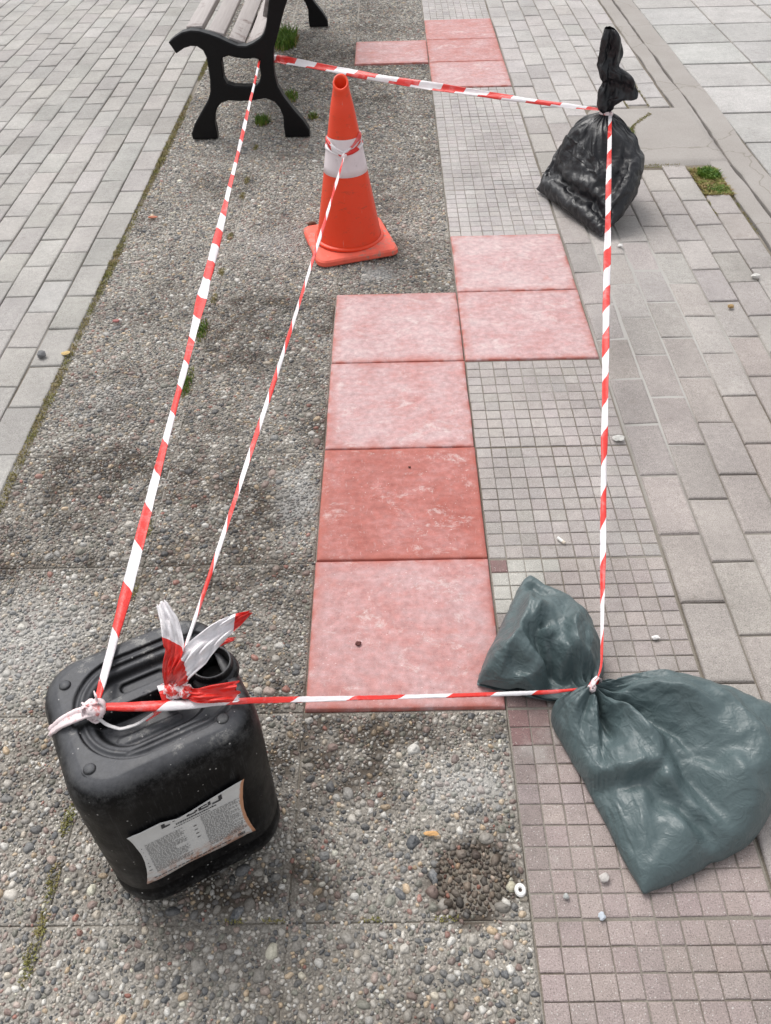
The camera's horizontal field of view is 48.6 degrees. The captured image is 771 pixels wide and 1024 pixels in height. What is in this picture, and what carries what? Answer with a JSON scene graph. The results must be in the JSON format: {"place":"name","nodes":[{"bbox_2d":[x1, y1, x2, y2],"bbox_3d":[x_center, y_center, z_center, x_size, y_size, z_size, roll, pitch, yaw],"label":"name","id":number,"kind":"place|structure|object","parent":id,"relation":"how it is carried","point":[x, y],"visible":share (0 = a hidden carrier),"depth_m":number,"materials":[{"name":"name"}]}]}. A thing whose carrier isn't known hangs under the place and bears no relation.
{"place":"outdoors","nodes":[
{"label":"outdoors","id":0,"kind":"place"},
{"bbox_2d":[0,0,222,509],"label":"pavement of grey pavers","id":1,"kind":"structure","parent":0,"point":[48,67],"depth_m":3.80,"materials":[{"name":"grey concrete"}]},
{"bbox_2d":[36,350,45,357],"bbox_3d":[-1.050,-0.482,2.606,0.028,0.020,0.025,-1,44,1],"label":"stone","id":2,"kind":"object","parent":1,"relation":"on","point":[41,354],"visible":1,"depth_m":2.60,"materials":[{"name":"grey stone"}]},
{"bbox_2d":[0,0,542,1023],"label":"aggregate paving","id":3,"kind":"structure","parent":0,"point":[506,920],"depth_m":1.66,"materials":[{"name":"grey gravel"}]},
{"bbox_2d":[45,621,279,899],"bbox_3d":[-0.355,0.406,1.401,0.294,0.382,0.282,-22,47,-19],"label":"jerrycan","id":4,"kind":"object","parent":3,"relation":"on","point":[167,804],"visible":0.84,"depth_m":1.27,"materials":[{"name":"black plastic"}]},
{"bbox_2d":[48,60,259,736],"bbox_3d":[-0.425,-0.835,2.438,0.194,0.093,3.322,-1,44,0],"label":"barrier tape","id":5,"kind":"object","parent":4,"relation":"attached to","point":[92,710],"visible":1,"depth_m":1.56,"materials":[{"name":"red plastic"}]},
{"bbox_2d":[106,676,601,711],"bbox_3d":[-0.001,0.326,1.426,0.865,0.332,0.061,-12,45,-11],"label":"barrier tape","id":6,"kind":"object","parent":4,"relation":"attached to","point":[165,705],"visible":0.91,"depth_m":1.31,"materials":[{"name":"plastic"}]},
{"bbox_2d":[181,365,194,397],"bbox_3d":[-0.581,-0.382,2.493,0.039,0.016,0.161,-1,44,1],"label":"grass tuft","id":7,"kind":"object","parent":3,"relation":"on","point":[187,379],"visible":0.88,"depth_m":2.50,"materials":[{"name":"green plant"}]},
{"bbox_2d":[196,318,208,343],"bbox_3d":[-0.583,-0.577,2.693,0.050,0.018,0.144,-1,44,1],"label":"grass tuft","id":8,"kind":"object","parent":3,"relation":"on","point":[202,332],"visible":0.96,"depth_m":2.70,"materials":[{"name":"green plant"}]},
{"bbox_2d":[169,0,327,138],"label":"park bench","id":9,"kind":"object","parent":3,"relation":"on","point":[214,44],"visible":1,"depth_m":3.69,"materials":[{"name":"black paint"}]},
{"bbox_2d":[274,55,611,115],"bbox_3d":[0.161,-1.704,3.397,1.524,0.035,0.046,20,48,21],"label":"barrier tape","id":10,"kind":"object","parent":9,"relation":"attached to","point":[413,83],"visible":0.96,"depth_m":3.41,"materials":[{"name":"plastic"}]},
{"bbox_2d":[252,113,272,126],"bbox_3d":[-0.568,-1.847,3.988,0.098,0.041,0.150,-1,44,1],"label":"grass tuft","id":11,"kind":"object","parent":3,"relation":"on","point":[261,120],"visible":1,"depth_m":3.97,"materials":[{"name":"green plant"}]},
{"bbox_2d":[274,22,300,52],"bbox_3d":[-0.586,-2.697,4.835,0.220,0.086,0.418,-1,44,1],"label":"grass tuft","id":12,"kind":"object","parent":3,"relation":"on","point":[287,39],"visible":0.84,"depth_m":4.80,"materials":[{"name":"green plant"}]},
{"bbox_2d":[285,88,297,102],"bbox_3d":[-0.472,-2.060,4.208,0.090,0.037,0.160,-1,44,1],"label":"grass tuft","id":13,"kind":"object","parent":3,"relation":"on","point":[291,96],"visible":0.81,"depth_m":4.20,"materials":[{"name":"green plant"}]},
{"bbox_2d":[307,221,316,225],"bbox_3d":[-0.275,-1.077,3.193,0.036,0.022,0.020,-13,45,-11],"label":"dry clump","id":14,"kind":"object","parent":3,"relation":"on","point":[310,223],"visible":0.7,"depth_m":3.18,"materials":[{"name":"brown plant"}]},
{"bbox_2d":[306,111,318,119],"bbox_3d":[-0.347,-1.867,4.010,0.069,0.029,0.079,-1,44,1],"label":"grass tuft","id":15,"kind":"object","parent":3,"relation":"on","point":[313,115],"visible":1,"depth_m":4.01,"materials":[{"name":"green plant"}]},
{"bbox_2d":[303,73,397,266],"bbox_3d":[-0.136,-1.177,2.899,0.296,0.568,0.296,-12,45,-10],"label":"traffic cone","id":16,"kind":"object","parent":3,"relation":"on","point":[355,229],"visible":0.94,"depth_m":2.92,"materials":[{"name":"orange plastic"}]},
{"bbox_2d":[156,130,362,702],"bbox_3d":[-0.201,-0.526,2.039,0.143,0.161,2.275,1,44,4],"label":"barrier tape","id":17,"kind":"object","parent":16,"relation":"attached to","point":[183,663],"visible":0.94,"depth_m":1.25,"materials":[{"name":"plastic"}]},
{"bbox_2d":[0,60,758,987],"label":"moss","id":18,"kind":"object","parent":3,"relation":"on","point":[58,382],"visible":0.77,"depth_m":2.56,"materials":[{"name":"green plant"}]},
{"bbox_2d":[332,293,463,363],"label":"red paving slab","id":19,"kind":"structure","parent":3,"relation":"in","point":[395,328],"depth_m":2.67,"materials":[{"name":"concrete"}]},
{"bbox_2d":[423,831,438,835],"bbox_3d":[0.080,0.563,1.493,0.028,0.006,0.010,-3,44,-1],"label":"wood chip","id":20,"kind":"object","parent":3,"relation":"on","point":[431,833],"visible":1,"depth_m":1.49,"materials":[{"name":"wood"}]},
{"bbox_2d":[514,883,525,896],"bbox_3d":[0.225,0.629,1.421,0.019,0.003,0.023,-1,44,1],"label":"shell ring","id":21,"kind":"object","parent":3,"relation":"on","point":[522,887],"visible":1,"depth_m":1.42,"materials":[{"name":"white"}]},
{"bbox_2d":[2,0,543,1023],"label":"aggregate joint sand","id":22,"kind":"structure","parent":0,"point":[480,890],"depth_m":1.63,"materials":[{"name":"grey sand"}]},
{"bbox_2d":[355,40,428,65],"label":"red paving slab","id":23,"kind":"structure","parent":22,"relation":"on","point":[377,53],"depth_m":4.67,"materials":[{"name":"red concrete"}]},
{"bbox_2d":[325,361,473,449],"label":"red paving slab","id":24,"kind":"structure","parent":22,"relation":"on","point":[402,405],"depth_m":2.38,"materials":[{"name":"concrete"}]},
{"bbox_2d":[317,447,486,561],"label":"red paving slab","id":25,"kind":"structure","parent":22,"relation":"on","point":[383,505],"depth_m":2.09,"materials":[{"name":"red concrete"}]},
{"bbox_2d":[305,559,504,712],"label":"red paving slab","id":26,"kind":"structure","parent":22,"relation":"on","point":[421,626],"depth_m":1.81,"materials":[{"name":"red concrete"}]},
{"bbox_2d":[421,0,770,1023],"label":"pavement of grooved tiles","id":27,"kind":"structure","parent":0,"point":[598,940],"depth_m":1.84,"materials":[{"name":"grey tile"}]},
{"bbox_2d":[427,38,503,62],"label":"red paving slab","id":28,"kind":"structure","parent":27,"relation":"in","point":[465,50],"depth_m":4.68,"materials":[{"name":"red concrete"}]},
{"bbox_2d":[457,290,598,361],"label":"red paving slab","id":29,"kind":"structure","parent":27,"relation":"in","point":[523,325],"depth_m":2.66,"materials":[{"name":"concrete"}]},
{"bbox_2d":[598,911,605,920],"bbox_3d":[0.352,0.657,1.387,0.012,0.006,0.014,-15,45,-13],"label":"rubble chip","id":30,"kind":"object","parent":27,"relation":"on","point":[601,916],"visible":1,"depth_m":1.39,"materials":[{"name":"grey stone"}]},
{"bbox_2d":[599,872,608,882],"bbox_3d":[0.367,0.613,1.429,0.018,0.010,0.016,-22,47,-19],"label":"rubble chip","id":31,"kind":"object","parent":27,"relation":"on","point":[604,877],"visible":1,"depth_m":1.43,"materials":[{"name":"grey stone"}]},
{"bbox_2d":[612,435,624,440],"bbox_3d":[0.617,-0.195,2.256,0.034,0.010,0.029,-1,44,1],"label":"rubble chip","id":32,"kind":"object","parent":27,"relation":"on","point":[618,437],"visible":1,"depth_m":2.25,"materials":[{"name":"white stone"}]},
{"bbox_2d":[477,575,770,893],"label":"refuse bag","id":33,"kind":"object","parent":27,"relation":"on","point":[673,768],"visible":0.93,"depth_m":1.51,"materials":[{"name":"green plastic"}]},
{"bbox_2d":[652,635,659,639],"bbox_3d":[0.566,0.263,1.786,0.017,0.007,0.010,-11,45,-10],"label":"rubble chip","id":34,"kind":"object","parent":27,"relation":"on","point":[655,637],"visible":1,"depth_m":1.78,"materials":[{"name":"grey stone"}]},
{"bbox_2d":[485,0,770,888],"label":"walkway of grey pavers","id":35,"kind":"object","parent":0,"point":[713,632],"visible":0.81,"depth_m":2.58,"materials":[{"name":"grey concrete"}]},
{"bbox_2d":[536,26,644,236],"bbox_3d":[0.793,-1.394,3.068,0.321,0.576,0.494,-20,47,-18],"label":"refuse bag","id":36,"kind":"object","parent":35,"relation":"on","point":[573,181],"visible":0.93,"depth_m":3.08,"materials":[{"name":"black plastic"}]},
{"bbox_2d":[596,112,612,682],"bbox_3d":[0.614,-0.570,2.364,0.023,0.226,2.366,6,45,8],"label":"barrier tape","id":37,"kind":"object","parent":36,"relation":"attached to","point":[606,326],"visible":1,"depth_m":2.21,"materials":[{"name":"red plastic"}]},
{"bbox_2d":[588,107,729,166],"bbox_3d":[1.188,-1.667,3.769,0.492,0.016,0.671,-1,44,1],"label":"cement patch","id":38,"kind":"object","parent":35,"relation":"on","point":[672,136],"visible":0.77,"depth_m":3.72,"materials":[{"name":"grey concrete"}]},
{"bbox_2d":[687,164,736,195],"bbox_3d":[1.297,-1.324,3.395,0.148,0.026,0.288,-1,44,1],"label":"weed patch","id":39,"kind":"object","parent":35,"relation":"in","point":[710,179],"visible":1,"depth_m":3.40,"materials":[{"name":"plant"}]},
{"bbox_2d":[751,273,759,278],"bbox_3d":[1.233,-0.788,2.843,0.030,0.016,0.020,-1,44,1],"label":"stone","id":40,"kind":"object","parent":35,"relation":"on","point":[755,275],"visible":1,"depth_m":2.84,"materials":[{"name":"white stone"}]},
{"bbox_2d":[632,0,770,176],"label":"plaza of pale tiles","id":41,"kind":"structure","parent":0,"point":[709,55],"depth_m":4.58,"materials":[{"name":"grey tile"}]},
{"bbox_2d":[690,0,770,175],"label":"plaza joint sand","id":42,"kind":"structure","parent":41,"relation":"in","point":[744,63],"depth_m":4.46,"materials":[{"name":"grey sand"}]},
{"label":"ground","id":43,"kind":"structure","parent":0,"visible":0},
{"bbox_2d":[424,18,495,39],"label":"red paving slab","id":44,"kind":"structure","parent":43,"relation":"on","point":[458,29],"depth_m":4.97,"materials":[{"name":"red concrete"}]},
{"bbox_2d":[429,60,511,87],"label":"red paving slab","id":45,"kind":"structure","parent":43,"relation":"on","point":[476,74],"depth_m":4.39,"materials":[{"name":"red concrete"}]},
{"bbox_2d":[450,234,576,292],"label":"red paving slab","id":46,"kind":"structure","parent":43,"relation":"on","point":[500,263],"depth_m":2.95,"materials":[{"name":"concrete"}]},
{"bbox_2d":[599,0,770,251],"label":"cement strip","id":47,"kind":"object","parent":43,"relation":"on","point":[758,216],"visible":0.83,"depth_m":4.04,"materials":[{"name":"grey concrete"}]},
{"bbox_2d":[612,0,770,217],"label":"kerb","id":48,"kind":"structure","parent":43,"relation":"on","point":[750,172],"depth_m":3.96,"materials":[{"name":"grey concrete"}]}
]}

